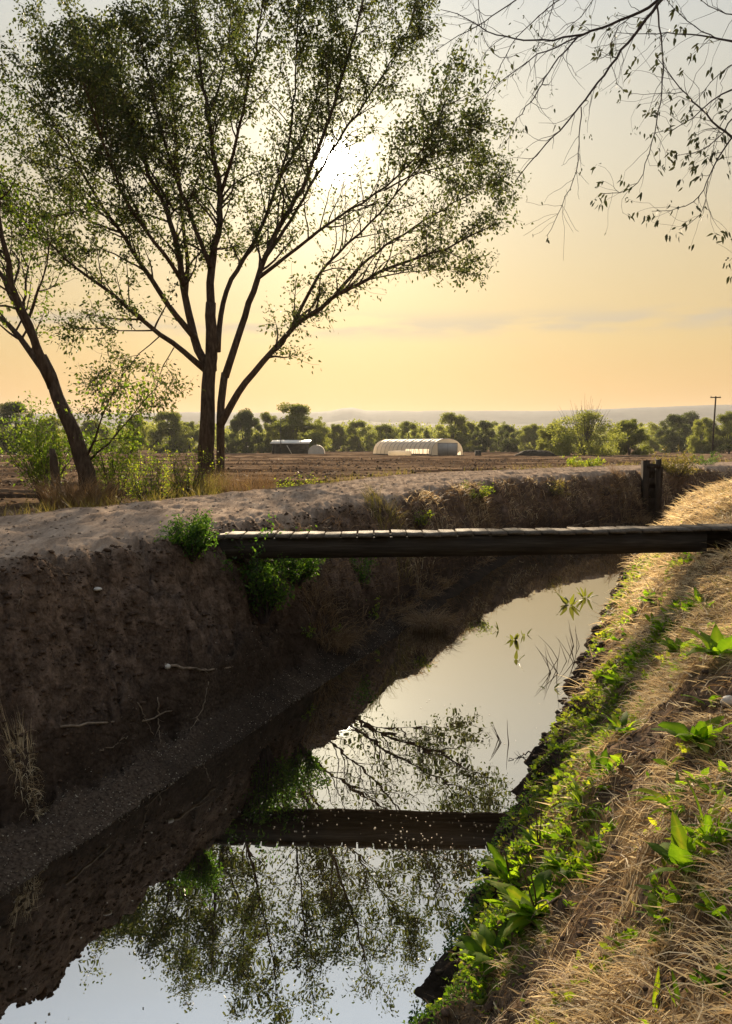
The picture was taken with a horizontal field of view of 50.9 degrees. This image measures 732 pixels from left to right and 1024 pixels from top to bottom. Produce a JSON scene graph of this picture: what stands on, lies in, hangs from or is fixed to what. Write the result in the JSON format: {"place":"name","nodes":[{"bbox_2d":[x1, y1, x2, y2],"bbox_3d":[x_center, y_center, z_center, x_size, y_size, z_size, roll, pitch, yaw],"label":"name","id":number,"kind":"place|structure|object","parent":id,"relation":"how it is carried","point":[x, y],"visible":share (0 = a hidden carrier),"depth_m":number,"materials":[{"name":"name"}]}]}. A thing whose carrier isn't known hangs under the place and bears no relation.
{"place":"outdoors","nodes":[
{"label":"outdoors","id":0,"kind":"place"},
{"bbox_2d":[0,524,660,1023],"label":"water","id":1,"kind":"structure","parent":0,"point":[232,930],"depth_m":5.73,"materials":[{"name":"grey liquid"}]},
{"bbox_2d":[13,699,557,1023],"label":"floating seeds","id":2,"kind":"object","parent":1,"relation":"on","point":[333,852],"visible":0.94,"depth_m":5.81,"materials":[{"name":"plant"}]},
{"bbox_2d":[0,468,731,896],"bbox_3d":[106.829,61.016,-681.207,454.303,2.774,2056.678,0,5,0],"label":"ditch bank","id":3,"kind":"structure","parent":0,"point":[232,704],"depth_m":7.70,"materials":[{"name":"brown soil"}]},
{"bbox_2d":[0,701,51,821],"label":"root tuft","id":4,"kind":"object","parent":3,"relation":"on","point":[13,746],"visible":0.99,"depth_m":6.03,"materials":[{"name":"plant"}]},
{"bbox_2d":[60,710,171,727],"bbox_3d":[-2.296,1.896,7.032,0.269,0.375,1.406,2,5,20],"label":"exposed root","id":5,"kind":"object","parent":3,"relation":"on","point":[72,725],"visible":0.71,"depth_m":6.65,"materials":[{"name":"brown plant"}]},
{"bbox_2d":[154,506,218,562],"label":"green shrub","id":6,"kind":"object","parent":3,"relation":"on","point":[195,541],"visible":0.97,"depth_m":8.62,"materials":[{"name":"green plant"}]},
{"bbox_2d":[0,589,421,895],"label":"fallen seeds","id":7,"kind":"object","parent":3,"relation":"on","point":[159,767],"visible":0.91,"depth_m":6.75,"materials":[{"name":"brown plant"}]},
{"bbox_2d":[0,498,432,805],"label":"soil clods","id":8,"kind":"object","parent":3,"relation":"on","point":[54,634],"visible":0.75,"depth_m":7.45,"materials":[{"name":"brown soil"}]},
{"bbox_2d":[213,514,316,623],"bbox_3d":[-1.287,0.688,9.470,1.400,1.413,1.424,0,5,0],"label":"green shrub","id":9,"kind":"object","parent":3,"relation":"on","point":[265,580],"visible":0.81,"depth_m":9.33,"materials":[{"name":"green plant"}]},
{"bbox_2d":[278,558,327,586],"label":"green shrub","id":10,"kind":"object","parent":3,"relation":"on","point":[308,569],"visible":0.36,"depth_m":10.26,"materials":[{"name":"green plant"}]},
{"bbox_2d":[273,518,378,654],"bbox_3d":[-0.620,1.049,10.896,1.647,2.006,1.645,0,5,0],"label":"dry grass tuft","id":11,"kind":"object","parent":3,"relation":"on","point":[340,636],"visible":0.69,"depth_m":10.88,"materials":[{"name":"plant"}]},
{"bbox_2d":[349,557,378,588],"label":"leafy sprig","id":12,"kind":"object","parent":3,"relation":"on","point":[362,567],"visible":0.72,"depth_m":12.48,"materials":[{"name":"green plant"}]},
{"bbox_2d":[357,480,415,583],"bbox_3d":[0.413,0.400,14.718,1.310,2.090,1.327,0,5,0],"label":"dry grass tuft","id":13,"kind":"object","parent":3,"relation":"on","point":[372,501],"visible":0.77,"depth_m":14.66,"materials":[{"name":"brown plant"}]},
{"bbox_2d":[412,510,433,528],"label":"bank weed","id":14,"kind":"object","parent":3,"relation":"on","point":[424,520],"visible":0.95,"depth_m":15.80,"materials":[{"name":"green plant"}]},
{"bbox_2d":[395,602,464,633],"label":"dry grass tuft","id":15,"kind":"object","parent":3,"relation":"on","point":[426,625],"visible":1,"depth_m":12.46,"materials":[{"name":"plant"}]},
{"bbox_2d":[462,480,495,500],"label":"bank weed","id":16,"kind":"object","parent":3,"relation":"on","point":[486,492],"visible":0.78,"depth_m":20.07,"materials":[{"name":"green plant"}]},
{"bbox_2d":[277,466,731,651],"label":"bank grass","id":17,"kind":"structure","parent":3,"relation":"on","point":[427,595],"depth_m":18.88,"materials":[{"name":"plant"}]},
{"bbox_2d":[536,477,569,497],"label":"bank weed","id":18,"kind":"object","parent":3,"relation":"on","point":[557,492],"visible":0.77,"depth_m":25.31,"materials":[{"name":"green plant"}]},
{"bbox_2d":[605,462,659,525],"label":"dry grass tuft","id":19,"kind":"object","parent":3,"relation":"on","point":[645,521],"visible":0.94,"depth_m":28.90,"materials":[{"name":"plant"}]},
{"bbox_2d":[641,459,662,520],"bbox_3d":[11.061,-0.789,29.700,0.890,2.525,0.400,0,5,0],"label":"wooden post","id":20,"kind":"object","parent":3,"relation":"on","point":[651,479],"visible":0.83,"depth_m":29.64,"materials":[{"name":"brown wood"}]},
{"bbox_2d":[648,446,705,476],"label":"yellow green bush","id":21,"kind":"object","parent":3,"relation":"on","point":[679,469],"visible":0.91,"depth_m":32.41,"materials":[{"name":"green plant"}]},
{"bbox_2d":[0,461,731,571],"bbox_3d":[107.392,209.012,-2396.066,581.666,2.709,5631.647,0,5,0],"label":"path","id":22,"kind":"structure","parent":0,"point":[97,526],"depth_m":11.38,"materials":[{"name":"brown soil"}]},
{"bbox_2d":[0,447,731,515],"bbox_3d":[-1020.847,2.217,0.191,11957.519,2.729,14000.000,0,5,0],"label":"field","id":23,"kind":"structure","parent":0,"point":[355,457],"depth_m":87.69,"materials":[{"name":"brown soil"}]},
{"bbox_2d":[0,401,41,454],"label":"distant tree","id":24,"kind":"object","parent":23,"relation":"on","point":[6,411],"visible":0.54,"depth_m":186.38,"materials":[{"name":"green plant"}]},
{"bbox_2d":[30,416,70,452],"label":"distant tree","id":25,"kind":"object","parent":23,"relation":"on","point":[56,422],"visible":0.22,"depth_m":226.84,"materials":[{"name":"green plant"}]},
{"bbox_2d":[0,391,105,502],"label":"elm sucker","id":26,"kind":"object","parent":23,"relation":"on","point":[42,461],"visible":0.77,"depth_m":28.45,"materials":[{"name":"green plant"}]},
{"bbox_2d":[49,448,60,500],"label":"broken stem","id":27,"kind":"object","parent":23,"relation":"on","point":[53,463],"visible":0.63,"depth_m":26.47,"materials":[{"name":"brown plant"}]},
{"bbox_2d":[19,467,136,509],"bbox_3d":[-9.625,-0.827,25.570,3.995,1.680,4.097,0,5,0],"label":"dry grass tuft","id":28,"kind":"object","parent":23,"relation":"on","point":[66,495],"visible":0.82,"depth_m":25.02,"materials":[{"name":"plant"}]},
{"bbox_2d":[0,74,176,503],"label":"elm tree","id":29,"kind":"object","parent":23,"relation":"on","point":[80,453],"visible":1,"depth_m":26.57,"materials":[{"name":"green plant"}]},
{"bbox_2d":[80,419,119,451],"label":"distant tree","id":30,"kind":"object","parent":23,"relation":"on","point":[86,423],"visible":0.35,"depth_m":265.68,"materials":[{"name":"green plant"}]},
{"bbox_2d":[38,395,165,502],"bbox_3d":[-9.442,-2.377,28.420,3.553,4.273,4.156,2,6,26],"label":"elm sucker","id":31,"kind":"object","parent":23,"relation":"on","point":[111,469],"visible":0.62,"depth_m":28.35,"materials":[{"name":"green plant"}]},
{"bbox_2d":[116,416,153,452],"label":"distant tree","id":32,"kind":"object","parent":23,"relation":"on","point":[144,431],"visible":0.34,"depth_m":236.54,"materials":[{"name":"green plant"}]},
{"bbox_2d":[103,441,199,501],"bbox_3d":[-7.464,-1.312,27.062,3.135,2.385,3.272,0,5,0],"label":"field weed","id":33,"kind":"object","parent":23,"relation":"on","point":[140,498],"visible":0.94,"depth_m":26.68,"materials":[{"name":"green plant"}]},
{"bbox_2d":[146,410,193,452],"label":"distant tree","id":34,"kind":"object","parent":23,"relation":"on","point":[172,428],"visible":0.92,"depth_m":231.68,"materials":[{"name":"green plant"}]},
{"bbox_2d":[136,436,226,496],"bbox_3d":[-7.694,-1.994,31.816,3.407,2.919,3.402,0,5,0],"label":"field weed","id":35,"kind":"object","parent":23,"relation":"on","point":[187,475],"visible":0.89,"depth_m":31.82,"materials":[{"name":"green plant"}]},
{"bbox_2d":[180,421,199,452],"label":"distant tree","id":36,"kind":"object","parent":23,"relation":"on","point":[193,434],"visible":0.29,"depth_m":246.27,"materials":[{"name":"green plant"}]},
{"bbox_2d":[157,465,232,496],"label":"dry grass tuft","id":37,"kind":"object","parent":23,"relation":"on","point":[196,489],"visible":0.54,"depth_m":32.62,"materials":[{"name":"brown plant"}]},
{"bbox_2d":[194,466,281,494],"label":"dry grass tuft","id":38,"kind":"object","parent":23,"relation":"on","point":[240,486],"visible":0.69,"depth_m":33.98,"materials":[{"name":"plant"}]},
{"bbox_2d":[225,408,266,452],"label":"distant tree","id":39,"kind":"object","parent":23,"relation":"on","point":[242,421],"visible":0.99,"depth_m":222.10,"materials":[{"name":"green plant"}]},
{"bbox_2d":[0,0,532,486],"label":"elm tree","id":40,"kind":"object","parent":23,"relation":"on","point":[90,72],"visible":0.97,"depth_m":37.37,"materials":[{"name":"green plant"}]},
{"bbox_2d":[253,411,279,452],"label":"distant tree","id":41,"kind":"object","parent":23,"relation":"on","point":[268,439],"visible":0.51,"depth_m":241.75,"materials":[{"name":"green plant"}]},
{"bbox_2d":[270,440,310,453],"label":"open shed","id":42,"kind":"structure","parent":23,"relation":"on","point":[295,446],"depth_m":209.42,"materials":[{"name":"silver metal"}]},
{"bbox_2d":[270,402,323,447],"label":"distant tree","id":43,"kind":"object","parent":23,"relation":"on","point":[292,423],"visible":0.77,"depth_m":236.64,"materials":[{"name":"green plant"}]},
{"bbox_2d":[299,415,331,450],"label":"distant tree","id":44,"kind":"object","parent":23,"relation":"on","point":[323,430],"visible":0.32,"depth_m":247.55,"materials":[{"name":"green plant"}]},
{"bbox_2d":[325,424,351,450],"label":"distant tree","id":45,"kind":"object","parent":23,"relation":"on","point":[339,441],"visible":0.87,"depth_m":286.34,"materials":[{"name":"green plant"}]},
{"bbox_2d":[344,420,373,450],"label":"distant tree","id":46,"kind":"object","parent":23,"relation":"on","point":[356,439],"visible":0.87,"depth_m":296.49,"materials":[{"name":"green plant"}]},
{"bbox_2d":[0,455,718,512],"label":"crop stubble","id":47,"kind":"object","parent":23,"relation":"on","point":[312,472],"visible":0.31,"depth_m":73.59,"materials":[{"name":"plant"}]},
{"bbox_2d":[1,418,731,448],"bbox_3d":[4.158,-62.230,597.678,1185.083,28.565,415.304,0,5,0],"label":"woods","id":48,"kind":"object","parent":23,"relation":"on","point":[431,430],"visible":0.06,"depth_m":485.90,"materials":[{"name":"green plant"}]},
{"bbox_2d":[364,423,399,450],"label":"distant tree","id":49,"kind":"object","parent":23,"relation":"on","point":[386,431],"visible":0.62,"depth_m":287.24,"materials":[{"name":"green plant"}]},
{"bbox_2d":[396,421,420,438],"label":"distant tree","id":50,"kind":"object","parent":23,"relation":"on","point":[404,428],"visible":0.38,"depth_m":298.10,"materials":[{"name":"green plant"}]},
{"bbox_2d":[373,438,462,454],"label":"hoop house","id":51,"kind":"structure","parent":23,"relation":"on","point":[439,446],"depth_m":173.96,"materials":[{"name":"white plastic"}]},
{"bbox_2d":[438,443,456,454],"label":"door","id":52,"kind":"structure","parent":51,"relation":"in","point":[443,448],"depth_m":171.32,"materials":[{"name":"grey metal"}]},
{"bbox_2d":[434,411,471,447],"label":"distant tree","id":53,"kind":"object","parent":23,"relation":"on","point":[462,437],"visible":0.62,"depth_m":281.65,"materials":[{"name":"green plant"}]},
{"bbox_2d":[458,421,481,450],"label":"distant tree","id":54,"kind":"object","parent":23,"relation":"on","point":[470,446],"visible":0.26,"depth_m":291.50,"materials":[{"name":"green plant"}]},
{"bbox_2d":[470,420,496,451],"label":"distant tree","id":55,"kind":"object","parent":23,"relation":"on","point":[485,441],"visible":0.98,"depth_m":259.29,"materials":[{"name":"green plant"}]},
{"bbox_2d":[489,421,511,450],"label":"distant tree","id":56,"kind":"object","parent":23,"relation":"on","point":[498,436],"visible":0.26,"depth_m":336.63,"materials":[{"name":"green plant"}]},
{"bbox_2d":[496,424,520,451],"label":"distant tree","id":57,"kind":"object","parent":23,"relation":"on","point":[511,445],"visible":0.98,"depth_m":255.62,"materials":[{"name":"green plant"}]},
{"bbox_2d":[516,423,548,450],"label":"distant tree","id":58,"kind":"object","parent":23,"relation":"on","point":[529,434],"visible":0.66,"depth_m":295.67,"materials":[{"name":"green plant"}]},
{"bbox_2d":[514,450,555,455],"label":"compost mound","id":59,"kind":"object","parent":23,"relation":"on","point":[535,453],"visible":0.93,"depth_m":157.96,"materials":[{"name":"soil"}]},
{"bbox_2d":[535,423,568,454],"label":"distant tree","id":60,"kind":"object","parent":23,"relation":"on","point":[544,435],"visible":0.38,"depth_m":170.14,"materials":[{"name":"green plant"}]},
{"bbox_2d":[563,455,605,466],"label":"yellow green bush","id":61,"kind":"object","parent":23,"relation":"on","point":[586,464],"visible":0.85,"depth_m":33.30,"materials":[{"name":"green plant"}]},
{"bbox_2d":[544,400,627,455],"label":"willow tree","id":62,"kind":"object","parent":23,"relation":"on","point":[567,440],"visible":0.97,"depth_m":161.59,"materials":[{"name":"green plant"}]},
{"bbox_2d":[605,418,653,454],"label":"distant tree","id":63,"kind":"object","parent":23,"relation":"on","point":[635,438],"visible":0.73,"depth_m":174.78,"materials":[{"name":"green plant"}]},
{"bbox_2d":[642,421,669,450],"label":"distant tree","id":64,"kind":"object","parent":23,"relation":"on","point":[652,442],"visible":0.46,"depth_m":297.22,"materials":[{"name":"green plant"}]},
{"bbox_2d":[654,414,691,452],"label":"distant tree","id":65,"kind":"object","parent":23,"relation":"on","point":[676,440],"visible":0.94,"depth_m":236.91,"materials":[{"name":"green plant"}]},
{"bbox_2d":[666,410,705,449],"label":"distant tree","id":66,"kind":"object","parent":23,"relation":"on","point":[690,416],"visible":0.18,"depth_m":323.94,"materials":[{"name":"green plant"}]},
{"bbox_2d":[686,417,723,452],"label":"distant tree","id":67,"kind":"object","parent":23,"relation":"on","point":[696,446],"visible":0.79,"depth_m":212.30,"materials":[{"name":"green plant"}]},
{"bbox_2d":[700,411,731,453],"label":"distant tree","id":68,"kind":"object","parent":23,"relation":"on","point":[726,429],"visible":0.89,"depth_m":207.97,"materials":[{"name":"green plant"}]},
{"bbox_2d":[0,0,731,413],"label":"sky","id":69,"kind":"structure","parent":0,"point":[630,317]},
{"bbox_2d":[7,405,731,446],"bbox_3d":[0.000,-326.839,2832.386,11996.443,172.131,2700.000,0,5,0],"label":"hills","id":70,"kind":"structure","parent":0,"point":[646,415],"depth_m":2715.01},
{"bbox_2d":[365,466,731,596],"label":"crest grass","id":71,"kind":"structure","parent":0,"point":[423,491],"depth_m":19.79,"materials":[{"name":"plant"}]},
{"bbox_2d":[409,480,731,1023],"bbox_3d":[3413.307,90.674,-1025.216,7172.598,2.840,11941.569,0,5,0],"label":"ditch bank","id":72,"kind":"structure","parent":0,"point":[433,983],"depth_m":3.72,"materials":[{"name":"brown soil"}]},
{"bbox_2d":[208,523,731,558],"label":"footbridge","id":73,"kind":"object","parent":72,"relation":"on","point":[520,541],"visible":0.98,"depth_m":9.18,"materials":[{"name":"brown wood"}]},
{"bbox_2d":[402,771,554,1023],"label":"water cress","id":74,"kind":"object","parent":72,"relation":"on","point":[435,1005],"visible":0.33,"depth_m":4.12,"materials":[{"name":"green plant"}]},
{"bbox_2d":[452,921,505,974],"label":"dock plant","id":75,"kind":"object","parent":72,"relation":"on","point":[478,948],"visible":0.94,"depth_m":3.78,"materials":[{"name":"green plant"}]},
{"bbox_2d":[471,835,521,886],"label":"dock plant","id":76,"kind":"object","parent":72,"relation":"on","point":[497,866],"visible":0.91,"depth_m":4.59,"materials":[{"name":"green plant"}]},
{"bbox_2d":[479,861,552,937],"bbox_3d":[0.799,1.873,3.845,0.533,0.325,0.491,-5,7,-44],"label":"dock plant","id":77,"kind":"object","parent":72,"relation":"on","point":[518,899],"visible":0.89,"depth_m":3.81,"materials":[{"name":"green plant"}]},
{"bbox_2d":[416,555,637,1023],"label":"mud clods","id":78,"kind":"object","parent":72,"relation":"on","point":[580,657],"visible":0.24,"depth_m":7.72,"materials":[{"name":"brown soil"}]},
{"bbox_2d":[518,808,546,850],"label":"dock plant","id":79,"kind":"object","parent":72,"relation":"on","point":[531,836],"visible":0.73,"depth_m":4.50,"materials":[{"name":"green plant"}]},
{"bbox_2d":[422,521,681,1023],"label":"ground cover","id":80,"kind":"object","parent":72,"relation":"on","point":[505,911],"visible":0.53,"depth_m":5.39,"materials":[{"name":"green plant"}]},
{"bbox_2d":[531,891,586,918],"bbox_3d":[0.844,1.822,3.554,0.183,0.507,0.632,-1,5,-16],"label":"fallen stick","id":81,"kind":"object","parent":72,"relation":"on","point":[551,901],"visible":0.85,"depth_m":3.54,"materials":[{"name":"brown plant"}]},
{"bbox_2d":[539,851,584,875],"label":"dock plant","id":82,"kind":"object","parent":72,"relation":"on","point":[553,863],"visible":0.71,"depth_m":3.87,"materials":[{"name":"green plant"}]},
{"bbox_2d":[411,0,731,283],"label":"overhanging tree","id":83,"kind":"object","parent":72,"relation":"on","point":[639,26],"visible":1,"depth_m":5.06,"materials":[{"name":"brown plant"}]},
{"bbox_2d":[552,776,611,826],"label":"strap leaf clump","id":84,"kind":"object","parent":72,"relation":"on","point":[576,796],"visible":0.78,"depth_m":4.13,"materials":[{"name":"green plant"}]},
{"bbox_2d":[433,548,731,1004],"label":"broad leaf cover","id":85,"kind":"object","parent":72,"relation":"on","point":[691,849],"visible":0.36,"depth_m":3.81,"materials":[{"name":"green plant"}]},
{"bbox_2d":[440,665,731,1023],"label":"bank crumbs","id":86,"kind":"object","parent":72,"relation":"on","point":[489,1006],"visible":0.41,"depth_m":3.44,"materials":[{"name":"soil"}]},
{"bbox_2d":[567,824,605,853],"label":"dock plant","id":87,"kind":"object","parent":72,"relation":"on","point":[590,845],"visible":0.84,"depth_m":3.69,"materials":[{"name":"green plant"}]},
{"bbox_2d":[583,747,622,778],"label":"dock plant","id":88,"kind":"object","parent":72,"relation":"on","point":[594,757],"visible":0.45,"depth_m":4.44,"materials":[{"name":"green plant"}]},
{"bbox_2d":[592,711,647,734],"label":"dock plant","id":89,"kind":"object","parent":72,"relation":"on","point":[617,722],"visible":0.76,"depth_m":4.85,"materials":[{"name":"green plant"}]},
{"bbox_2d":[522,550,731,1023],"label":"dry grass","id":90,"kind":"structure","parent":72,"relation":"on","point":[686,890],"depth_m":3.50,"materials":[{"name":"plant"}]},
{"bbox_2d":[555,478,731,692],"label":"dry grass","id":91,"kind":"structure","parent":72,"relation":"on","point":[685,503],"depth_m":12.37,"materials":[{"name":"plant"}]},
{"bbox_2d":[638,967,659,1023],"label":"pointed leaf weed","id":92,"kind":"object","parent":72,"relation":"on","point":[655,993],"visible":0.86,"depth_m":2.30,"materials":[{"name":"green plant"}]},
{"bbox_2d":[635,891,669,924],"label":"dock plant","id":93,"kind":"object","parent":72,"relation":"on","point":[652,899],"visible":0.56,"depth_m":2.65,"materials":[{"name":"green plant"}]},
{"bbox_2d":[629,771,720,818],"bbox_3d":[1.236,1.135,3.019,0.360,0.192,0.362,-3,6,-28],"label":"strap leaf clump","id":94,"kind":"object","parent":72,"relation":"on","point":[661,799],"visible":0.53,"depth_m":3.07,"materials":[{"name":"green plant"}]},
{"bbox_2d":[657,636,695,653],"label":"dock plant","id":95,"kind":"object","parent":72,"relation":"on","point":[671,645],"visible":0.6,"depth_m":6.24,"materials":[{"name":"green plant"}]},
{"bbox_2d":[645,811,709,877],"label":"dock plant","id":96,"kind":"object","parent":72,"relation":"on","point":[675,851],"visible":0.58,"depth_m":2.66,"materials":[{"name":"green plant"}]},
{"bbox_2d":[635,479,731,743],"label":"yellow green grass","id":97,"kind":"structure","parent":72,"relation":"on","point":[678,626],"depth_m":6.78,"materials":[{"name":"plant"}]},
{"bbox_2d":[651,716,731,752],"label":"dock plant","id":98,"kind":"object","parent":72,"relation":"on","point":[703,730],"visible":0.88,"depth_m":3.65,"materials":[{"name":"green plant"}]},
{"bbox_2d":[664,776,731,843],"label":"strap leaf clump","id":99,"kind":"object","parent":72,"relation":"on","point":[707,820],"visible":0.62,"depth_m":2.70,"materials":[{"name":"green plant"}]},
{"bbox_2d":[681,624,731,658],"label":"dock plant","id":100,"kind":"object","parent":72,"relation":"on","point":[716,643],"visible":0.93,"depth_m":4.57,"materials":[{"name":"green plant"}]},
{"bbox_2d":[685,771,731,801],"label":"dock plant","id":101,"kind":"object","parent":72,"relation":"on","point":[706,786],"visible":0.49,"depth_m":3.00,"materials":[{"name":"green plant"}]},
{"bbox_2d":[694,885,731,920],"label":"dock plant","id":102,"kind":"object","parent":72,"relation":"on","point":[708,905],"visible":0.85,"depth_m":2.34,"materials":[{"name":"green plant"}]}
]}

